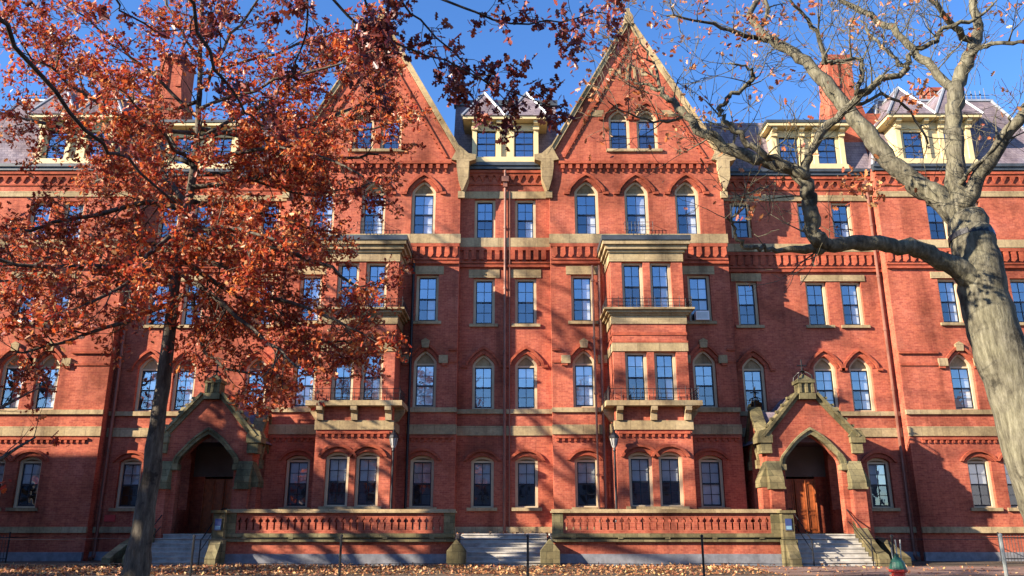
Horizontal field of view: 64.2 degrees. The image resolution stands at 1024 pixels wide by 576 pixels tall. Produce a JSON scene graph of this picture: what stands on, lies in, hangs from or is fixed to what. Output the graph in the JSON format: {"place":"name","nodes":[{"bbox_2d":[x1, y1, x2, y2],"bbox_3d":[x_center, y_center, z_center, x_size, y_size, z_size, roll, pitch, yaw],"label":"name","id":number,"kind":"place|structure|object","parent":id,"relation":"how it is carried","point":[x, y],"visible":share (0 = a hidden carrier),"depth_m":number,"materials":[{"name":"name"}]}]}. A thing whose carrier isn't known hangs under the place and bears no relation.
{"place":"outdoors","nodes":[
{"label":"outdoors","id":0,"kind":"place"},
{"bbox_2d":[0,561,1023,575],"bbox_3d":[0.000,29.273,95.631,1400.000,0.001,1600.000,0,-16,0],"label":"ground","id":1,"kind":"structure","parent":0,"point":[947,563],"depth_m":27.09,"materials":[{"name":"brown plant"}]},
{"bbox_2d":[0,532,27,562],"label":"iron railing","id":2,"kind":"object","parent":1,"relation":"on","point":[6,537],"visible":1,"depth_m":33.59,"materials":[{"name":"black metal"}]},
{"bbox_2d":[0,213,93,493],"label":"yard tree","id":3,"kind":"object","parent":1,"relation":"on","point":[55,442],"visible":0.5,"depth_m":31.36,"materials":[{"name":"red plant"}]},
{"bbox_2d":[101,528,210,566],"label":"stone steps","id":4,"kind":"structure","parent":1,"relation":"on","point":[169,552],"depth_m":31.49,"materials":[{"name":"stone"}]},
{"bbox_2d":[198,508,226,563],"bbox_3d":[-11.680,9.684,31.878,0.052,2.142,2.573,0,-16,0],"label":"handrail","id":5,"kind":"object","parent":4,"relation":"on","point":[200,548],"visible":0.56,"depth_m":30.80,"materials":[{"name":"black metal"}]},
{"bbox_2d":[0,0,440,575],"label":"oak tree","id":6,"kind":"object","parent":1,"relation":"on","point":[252,244],"visible":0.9,"depth_m":15.31,"materials":[{"name":"red plant"}]},
{"bbox_2d":[0,0,629,230],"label":"oak tree","id":7,"kind":"object","parent":1,"relation":"on","point":[382,32],"visible":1,"depth_m":10.89,"materials":[{"name":"red plant"}]},
{"bbox_2d":[204,509,465,566],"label":"terrace wall","id":8,"kind":"structure","parent":1,"relation":"on","point":[286,542],"depth_m":31.18,"materials":[{"name":"red brick"}]},
{"bbox_2d":[214,518,222,530],"bbox_3d":[-11.150,8.970,30.955,0.300,0.480,0.040,0,-16,0],"label":"wall plaque","id":9,"kind":"object","parent":8,"relation":"attached to","point":[217,524],"depth_m":30.94,"materials":[{"name":"blue metal"}]},
{"bbox_2d":[389,426,398,529],"bbox_3d":[-4.830,7.710,32.904,0.386,4.225,0.386,7,-17,-22],"label":"lamp post","id":10,"kind":"object","parent":8,"relation":"on","point":[393,437],"visible":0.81,"depth_m":33.18,"materials":[{"name":"black metal"}]},
{"bbox_2d":[460,533,546,565],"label":"stone steps","id":11,"kind":"structure","parent":1,"relation":"on","point":[486,552],"depth_m":31.73,"materials":[{"name":"grey stone"}]},
{"bbox_2d":[0,531,1017,575],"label":"fallen leaves","id":12,"kind":"object","parent":1,"relation":"on","point":[26,569],"visible":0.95,"depth_m":27.18,"materials":[{"name":"brown plant"}]},
{"bbox_2d":[0,8,1023,560],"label":"college hall","id":13,"kind":"structure","parent":1,"relation":"on","point":[554,294],"depth_m":37.12,"materials":[{"name":"red brick"}]},
{"bbox_2d":[0,450,11,510],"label":"window","id":14,"kind":"structure","parent":13,"relation":"in","point":[2,463],"depth_m":36.13,"materials":[{"name":"stone"}]},
{"bbox_2d":[0,341,36,408],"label":"window","id":15,"kind":"structure","parent":13,"relation":"in","point":[7,366],"depth_m":37.26,"materials":[{"name":"glass"}]},
{"bbox_2d":[14,283,33,324],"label":"window","id":16,"kind":"structure","parent":13,"relation":"in","point":[20,287],"depth_m":38.26,"materials":[{"name":"glass"}]},
{"bbox_2d":[5,449,48,510],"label":"window","id":17,"kind":"structure","parent":13,"relation":"in","point":[30,468],"depth_m":36.02,"materials":[{"name":"glass"}]},
{"bbox_2d":[27,203,50,238],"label":"window","id":18,"kind":"structure","parent":13,"relation":"in","point":[32,219],"depth_m":39.37,"materials":[{"name":"paint"}]},
{"bbox_2d":[25,341,71,408],"bbox_3d":[-21.130,3.996,37.179,2.080,3.100,0.515,0,-16,0],"label":"window","id":19,"kind":"structure","parent":13,"relation":"in","point":[48,361],"depth_m":37.21,"materials":[{"name":"stone"}]},
{"bbox_2d":[40,279,69,325],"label":"window","id":20,"kind":"structure","parent":13,"relation":"in","point":[65,301],"depth_m":38.34,"materials":[{"name":"glass"}]},
{"bbox_2d":[64,203,84,238],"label":"window","id":21,"kind":"structure","parent":13,"relation":"in","point":[80,208],"depth_m":39.56,"materials":[{"name":"paint"}]},
{"bbox_2d":[104,515,115,521],"bbox_3d":[-17.680,10.125,35.875,0.480,0.280,0.030,0,-16,0],"label":"wall sign","id":22,"kind":"object","parent":13,"relation":"attached to","point":[109,518],"visible":1,"depth_m":35.86,"materials":[{"name":"red ceramic"}]},
{"bbox_2d":[108,450,143,510],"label":"window","id":23,"kind":"structure","parent":13,"relation":"in","point":[130,471],"depth_m":36.60,"materials":[{"name":"stone"}]},
{"bbox_2d":[126,348,159,410],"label":"window","id":24,"kind":"structure","parent":13,"relation":"in","point":[151,365],"depth_m":37.84,"materials":[{"name":"stone"}]},
{"bbox_2d":[139,283,168,327],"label":"window","id":25,"kind":"structure","parent":13,"relation":"in","point":[147,325],"depth_m":38.72,"materials":[{"name":"glass"}]},
{"bbox_2d":[157,203,178,237],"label":"window","id":26,"kind":"structure","parent":13,"relation":"in","point":[176,222],"depth_m":39.97,"materials":[{"name":"paint"}]},
{"bbox_2d":[170,349,206,410],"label":"window","id":27,"kind":"structure","parent":13,"relation":"in","point":[189,383],"depth_m":37.77,"materials":[{"name":"stone"}]},
{"bbox_2d":[177,284,203,327],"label":"window","id":28,"kind":"structure","parent":13,"relation":"in","point":[184,313],"depth_m":38.69,"materials":[{"name":"paint"}]},
{"bbox_2d":[191,205,212,237],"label":"window","id":29,"kind":"structure","parent":13,"relation":"in","point":[196,210],"depth_m":40.12,"materials":[{"name":"paint"}]},
{"bbox_2d":[236,349,272,405],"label":"window","id":30,"kind":"structure","parent":13,"relation":"in","point":[255,361],"depth_m":37.87,"materials":[{"name":"stone"}]},
{"bbox_2d":[251,273,279,327],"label":"window","id":31,"kind":"structure","parent":13,"relation":"in","point":[267,326],"depth_m":38.87,"materials":[{"name":"paint"}]},
{"bbox_2d":[259,203,279,237],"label":"window","id":32,"kind":"structure","parent":13,"relation":"in","point":[274,203],"depth_m":40.05,"materials":[{"name":"paint"}]},
{"bbox_2d":[278,448,313,508],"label":"window","id":33,"kind":"structure","parent":13,"relation":"in","point":[297,471],"depth_m":35.35,"materials":[{"name":"stone"}]},
{"bbox_2d":[291,340,320,406],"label":"window","id":34,"kind":"structure","parent":13,"relation":"in","point":[304,395],"depth_m":36.48,"materials":[{"name":"glass"}]},
{"bbox_2d":[297,266,326,323],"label":"window","id":35,"kind":"structure","parent":13,"relation":"in","point":[302,284],"depth_m":37.69,"materials":[{"name":"glass"}]},
{"bbox_2d":[302,174,345,233],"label":"window","id":36,"kind":"structure","parent":13,"relation":"in","point":[330,214],"depth_m":38.75,"materials":[{"name":"glass"}]},
{"bbox_2d":[317,444,356,508],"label":"window","id":37,"kind":"structure","parent":13,"relation":"in","point":[337,464],"depth_m":33.62,"materials":[{"name":"stone"}]},
{"bbox_2d":[331,353,353,399],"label":"window","id":38,"kind":"structure","parent":13,"relation":"in","point":[351,380],"depth_m":34.62,"materials":[{"name":"glass"}]},
{"bbox_2d":[336,263,359,306],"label":"window","id":39,"kind":"structure","parent":13,"relation":"in","point":[340,268],"depth_m":35.94,"materials":[{"name":"glass"}]},
{"bbox_2d":[343,105,383,151],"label":"window","id":40,"kind":"structure","parent":13,"relation":"in","point":[359,149],"depth_m":39.87,"materials":[{"name":"glass"}]},
{"bbox_2d":[348,444,386,508],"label":"window","id":41,"kind":"structure","parent":13,"relation":"in","point":[367,463],"depth_m":33.63,"materials":[{"name":"stone"}]},
{"bbox_2d":[360,353,383,399],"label":"window","id":42,"kind":"structure","parent":13,"relation":"in","point":[377,382],"depth_m":34.68,"materials":[{"name":"glass"}]},
{"bbox_2d":[351,173,395,233],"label":"window","id":43,"kind":"structure","parent":13,"relation":"in","point":[375,223],"depth_m":38.75,"materials":[{"name":"glass"}]},
{"bbox_2d":[365,263,387,306],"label":"window","id":44,"kind":"structure","parent":13,"relation":"in","point":[381,266],"depth_m":36.02,"materials":[{"name":"glass"}]},
{"bbox_2d":[371,104,410,151],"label":"window","id":45,"kind":"structure","parent":13,"relation":"in","point":[382,149],"depth_m":39.82,"materials":[{"name":"glass"}]},
{"bbox_2d":[403,448,440,508],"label":"window","id":46,"kind":"structure","parent":13,"relation":"in","point":[421,467],"depth_m":35.35,"materials":[{"name":"stone"}]},
{"bbox_2d":[401,172,445,233],"bbox_3d":[-4.190,-3.970,38.772,2.120,3.108,0.490,0,-16,0],"label":"window","id":47,"kind":"structure","parent":13,"relation":"in","point":[424,190],"depth_m":38.86,"materials":[{"name":"glass"}]},
{"bbox_2d":[402,338,447,406],"bbox_3d":[-3.890,3.801,36.507,2.040,3.100,0.515,0,-16,0],"label":"window","id":48,"kind":"structure","parent":13,"relation":"in","point":[425,366],"depth_m":36.56,"materials":[{"name":"glass"}]},
{"bbox_2d":[413,266,443,323],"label":"window","id":49,"kind":"structure","parent":13,"relation":"in","point":[432,304],"depth_m":37.61,"materials":[{"name":"glass"}]},
{"bbox_2d":[461,346,502,408],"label":"window","id":50,"kind":"structure","parent":13,"relation":"in","point":[483,362],"depth_m":37.08,"materials":[{"name":"stone"}]},
{"bbox_2d":[464,449,500,510],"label":"window","id":51,"kind":"structure","parent":13,"relation":"in","point":[482,468],"depth_m":35.87,"materials":[{"name":"stone"}]},
{"bbox_2d":[469,270,499,326],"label":"window","id":52,"kind":"structure","parent":13,"relation":"in","point":[472,273],"depth_m":38.17,"materials":[{"name":"glass"}]},
{"bbox_2d":[474,200,494,237],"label":"window","id":53,"kind":"structure","parent":13,"relation":"in","point":[477,202],"depth_m":39.25,"materials":[{"name":"glass"}]},
{"bbox_2d":[510,270,540,326],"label":"window","id":54,"kind":"structure","parent":13,"relation":"in","point":[513,273],"depth_m":38.17,"materials":[{"name":"glass"}]},
{"bbox_2d":[515,200,535,237],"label":"window","id":55,"kind":"structure","parent":13,"relation":"in","point":[530,225],"depth_m":39.25,"materials":[{"name":"paint"}]},
{"bbox_2d":[508,449,544,510],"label":"window","id":56,"kind":"structure","parent":13,"relation":"in","point":[526,468],"depth_m":35.87,"materials":[{"name":"stone"}]},
{"bbox_2d":[506,346,547,408],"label":"window","id":57,"kind":"structure","parent":13,"relation":"in","point":[525,367],"depth_m":37.11,"materials":[{"name":"stone"}]},
{"bbox_2d":[566,266,597,323],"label":"window","id":58,"kind":"structure","parent":13,"relation":"in","point":[586,284],"depth_m":37.65,"materials":[{"name":"glass"}]},
{"bbox_2d":[561,338,606,406],"bbox_3d":[3.230,3.801,36.507,2.040,3.100,0.515,0,-16,0],"label":"window","id":59,"kind":"structure","parent":13,"relation":"in","point":[583,364],"depth_m":36.56,"materials":[{"name":"glass"}]},
{"bbox_2d":[567,448,603,508],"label":"window","id":60,"kind":"structure","parent":13,"relation":"in","point":[585,466],"depth_m":35.37,"materials":[{"name":"stone"}]},
{"bbox_2d":[564,172,608,233],"bbox_3d":[3.530,-3.970,38.772,2.120,3.108,0.490,0,-16,0],"label":"window","id":61,"kind":"structure","parent":13,"relation":"in","point":[585,190],"depth_m":38.82,"materials":[{"name":"glass"}]},
{"bbox_2d":[598,101,639,151],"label":"window","id":62,"kind":"structure","parent":13,"relation":"in","point":[613,118],"depth_m":39.93,"materials":[{"name":"glass"}]},
{"bbox_2d":[621,263,643,306],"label":"window","id":63,"kind":"structure","parent":13,"relation":"in","point":[639,265],"depth_m":35.89,"materials":[{"name":"glass"}]},
{"bbox_2d":[614,172,658,233],"bbox_3d":[5.900,-3.970,38.772,2.120,3.108,0.490,0,-16,0],"label":"window","id":64,"kind":"structure","parent":13,"relation":"in","point":[635,190],"depth_m":38.87,"materials":[{"name":"glass"}]},
{"bbox_2d":[625,353,647,399],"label":"window","id":65,"kind":"structure","parent":13,"relation":"in","point":[632,360],"depth_m":34.85,"materials":[{"name":"glass"}]},
{"bbox_2d":[621,444,659,508],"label":"window","id":66,"kind":"structure","parent":13,"relation":"in","point":[640,463],"depth_m":33.63,"materials":[{"name":"stone"}]},
{"bbox_2d":[626,101,667,151],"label":"window","id":67,"kind":"structure","parent":13,"relation":"in","point":[643,128],"depth_m":39.93,"materials":[{"name":"glass"}]},
{"bbox_2d":[649,263,671,306],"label":"window","id":68,"kind":"structure","parent":13,"relation":"in","point":[664,276],"depth_m":35.93,"materials":[{"name":"glass"}]},
{"bbox_2d":[654,353,677,399],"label":"window","id":69,"kind":"structure","parent":13,"relation":"in","point":[669,381],"depth_m":34.75,"materials":[{"name":"glass"}]},
{"bbox_2d":[651,444,690,508],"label":"window","id":70,"kind":"structure","parent":13,"relation":"in","point":[670,463],"depth_m":33.62,"materials":[{"name":"stone"}]},
{"bbox_2d":[664,172,708,233],"bbox_3d":[8.300,-3.970,38.772,2.120,3.108,0.490,0,-16,0],"label":"window","id":71,"kind":"structure","parent":13,"relation":"in","point":[685,190],"depth_m":38.86,"materials":[{"name":"glass"}]},
{"bbox_2d":[682,266,716,323],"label":"window","id":72,"kind":"structure","parent":13,"relation":"in","point":[703,289],"depth_m":37.66,"materials":[{"name":"glass"}]},
{"bbox_2d":[694,311,709,320],"bbox_3d":[8.620,1.281,37.081,0.600,0.420,0.396,0,-16,0],"label":"air conditioner","id":73,"kind":"object","parent":13,"relation":"on","point":[701,315],"visible":1,"depth_m":36.90,"materials":[{"name":"white paint"}]},
{"bbox_2d":[688,338,727,406],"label":"window","id":74,"kind":"structure","parent":13,"relation":"in","point":[702,359],"depth_m":36.58,"materials":[{"name":"stone"}]},
{"bbox_2d":[694,448,730,508],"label":"window","id":75,"kind":"structure","parent":13,"relation":"in","point":[710,468],"depth_m":35.33,"materials":[{"name":"glass"}]},
{"bbox_2d":[729,203,751,237],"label":"window","id":76,"kind":"structure","parent":13,"relation":"in","point":[747,222],"depth_m":40.02,"materials":[{"name":"paint"}]},
{"bbox_2d":[730,273,764,327],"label":"window","id":77,"kind":"structure","parent":13,"relation":"in","point":[734,276],"depth_m":38.90,"materials":[{"name":"glass"}]},
{"bbox_2d":[736,348,775,410],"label":"window","id":78,"kind":"structure","parent":13,"relation":"in","point":[751,365],"depth_m":37.82,"materials":[{"name":"stone"}]},
{"bbox_2d":[797,203,805,237],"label":"window","id":79,"kind":"structure","parent":13,"relation":"in","point":[798,204],"depth_m":40.02,"materials":[{"name":"paint"}]},
{"bbox_2d":[805,283,834,327],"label":"window","id":80,"kind":"structure","parent":13,"relation":"in","point":[824,303],"depth_m":38.80,"materials":[{"name":"glass"}]},
{"bbox_2d":[803,348,847,407],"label":"window","id":81,"kind":"structure","parent":13,"relation":"in","point":[820,364],"depth_m":37.84,"materials":[{"name":"stone"}]},
{"bbox_2d":[830,203,852,237],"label":"window","id":82,"kind":"structure","parent":13,"relation":"in","point":[847,225],"depth_m":40.03,"materials":[{"name":"paint"}]},
{"bbox_2d":[840,283,870,327],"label":"window","id":83,"kind":"structure","parent":13,"relation":"in","point":[854,296],"depth_m":38.86,"materials":[{"name":"glass"}]},
{"bbox_2d":[839,348,882,410],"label":"window","id":84,"kind":"structure","parent":13,"relation":"in","point":[858,365],"depth_m":37.82,"materials":[{"name":"stone"}]},
{"bbox_2d":[861,450,900,510],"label":"window","id":85,"kind":"structure","parent":13,"relation":"in","point":[878,469],"depth_m":36.59,"materials":[{"name":"stone"}]},
{"bbox_2d":[926,203,947,238],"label":"window","id":86,"kind":"structure","parent":13,"relation":"in","point":[944,224],"depth_m":39.28,"materials":[{"name":"paint"}]},
{"bbox_2d":[937,279,964,325],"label":"window","id":87,"kind":"structure","parent":13,"relation":"in","point":[954,310],"depth_m":38.27,"materials":[{"name":"glass"}]},
{"bbox_2d":[937,341,977,408],"bbox_3d":[20.470,3.996,37.179,2.080,3.100,0.515,0,-16,0],"label":"window","id":88,"kind":"structure","parent":13,"relation":"in","point":[963,367],"depth_m":37.26,"materials":[{"name":"glass"}]},
{"bbox_2d":[960,449,1003,510],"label":"window","id":89,"kind":"structure","parent":13,"relation":"in","point":[978,468],"depth_m":36.02,"materials":[{"name":"stone"}]},
{"bbox_2d":[997,453,1018,510],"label":"window","id":90,"kind":"structure","parent":13,"relation":"in","point":[1013,507],"depth_m":35.95,"materials":[{"name":"stone"}]},
{"bbox_2d":[1010,279,1023,325],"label":"window","id":91,"kind":"structure","parent":13,"relation":"in","point":[1017,281],"depth_m":38.43,"materials":[{"name":"glass"}]},
{"bbox_2d":[12,534,1023,575],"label":"wire fence","id":92,"kind":"object","parent":1,"relation":"on","point":[703,563],"visible":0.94,"depth_m":19.03,"materials":[{"name":"black metal"}]},
{"bbox_2d":[540,509,801,566],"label":"terrace wall","id":93,"kind":"structure","parent":1,"relation":"on","point":[754,541],"depth_m":31.18,"materials":[{"name":"red brick"}]},
{"bbox_2d":[609,426,618,529],"bbox_3d":[4.170,7.710,32.904,0.386,4.225,0.386,7,-17,-22],"label":"lamp post","id":94,"kind":"object","parent":93,"relation":"on","point":[614,437],"visible":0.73,"depth_m":33.17,"materials":[{"name":"black metal"}]},
{"bbox_2d":[784,518,792,530],"bbox_3d":[10.490,8.970,30.955,0.300,0.480,0.040,0,-16,0],"label":"wall plaque","id":95,"kind":"object","parent":93,"relation":"attached to","point":[788,525],"depth_m":30.94,"materials":[{"name":"blue metal"}]},
{"bbox_2d":[548,0,1023,523],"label":"bare tree","id":96,"kind":"object","parent":1,"relation":"on","point":[972,265],"visible":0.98,"depth_m":12.25,"materials":[{"name":"grey plant"}]},
{"bbox_2d":[795,523,911,565],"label":"stone steps","id":97,"kind":"structure","parent":1,"relation":"on","point":[847,549],"depth_m":31.49,"materials":[{"name":"stone"}]},
{"bbox_2d":[788,508,814,565],"bbox_3d":[11.250,9.684,31.878,0.052,2.142,2.573,0,-16,0],"label":"handrail","id":98,"kind":"object","parent":97,"relation":"on","point":[804,538],"visible":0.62,"depth_m":31.13,"materials":[{"name":"black metal"}]},
{"bbox_2d":[840,508,874,565],"bbox_3d":[13.470,9.684,31.878,0.052,2.142,2.573,0,-16,0],"label":"handrail","id":99,"kind":"object","parent":97,"relation":"on","point":[871,549],"visible":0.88,"depth_m":31.26,"materials":[{"name":"black metal"}]},
{"bbox_2d":[888,540,907,575],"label":"fire hydrant","id":100,"kind":"object","parent":1,"relation":"on","point":[897,566],"visible":1,"depth_m":17.53,"materials":[{"name":"green metal"}]},
{"bbox_2d":[981,532,1023,562],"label":"iron railing","id":101,"kind":"object","parent":1,"relation":"on","point":[1011,558],"visible":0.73,"depth_m":33.56,"materials":[{"name":"grey metal"}]},
{"bbox_2d":[998,533,1008,575],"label":"bollard","id":102,"kind":"object","parent":1,"relation":"on","point":[1002,550],"visible":1,"depth_m":18.99,"materials":[{"name":"metal"}]},
{"bbox_2d":[0,0,1023,135],"label":"sky","id":103,"kind":"structure","parent":0,"point":[1006,61],"materials":[{"name":"blue"}]},
{"bbox_2d":[739,566,1023,574],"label":"brick pavement","id":104,"kind":"structure","parent":0,"point":[947,570],"depth_m":27.58,"materials":[{"name":"red brick"}]}
]}

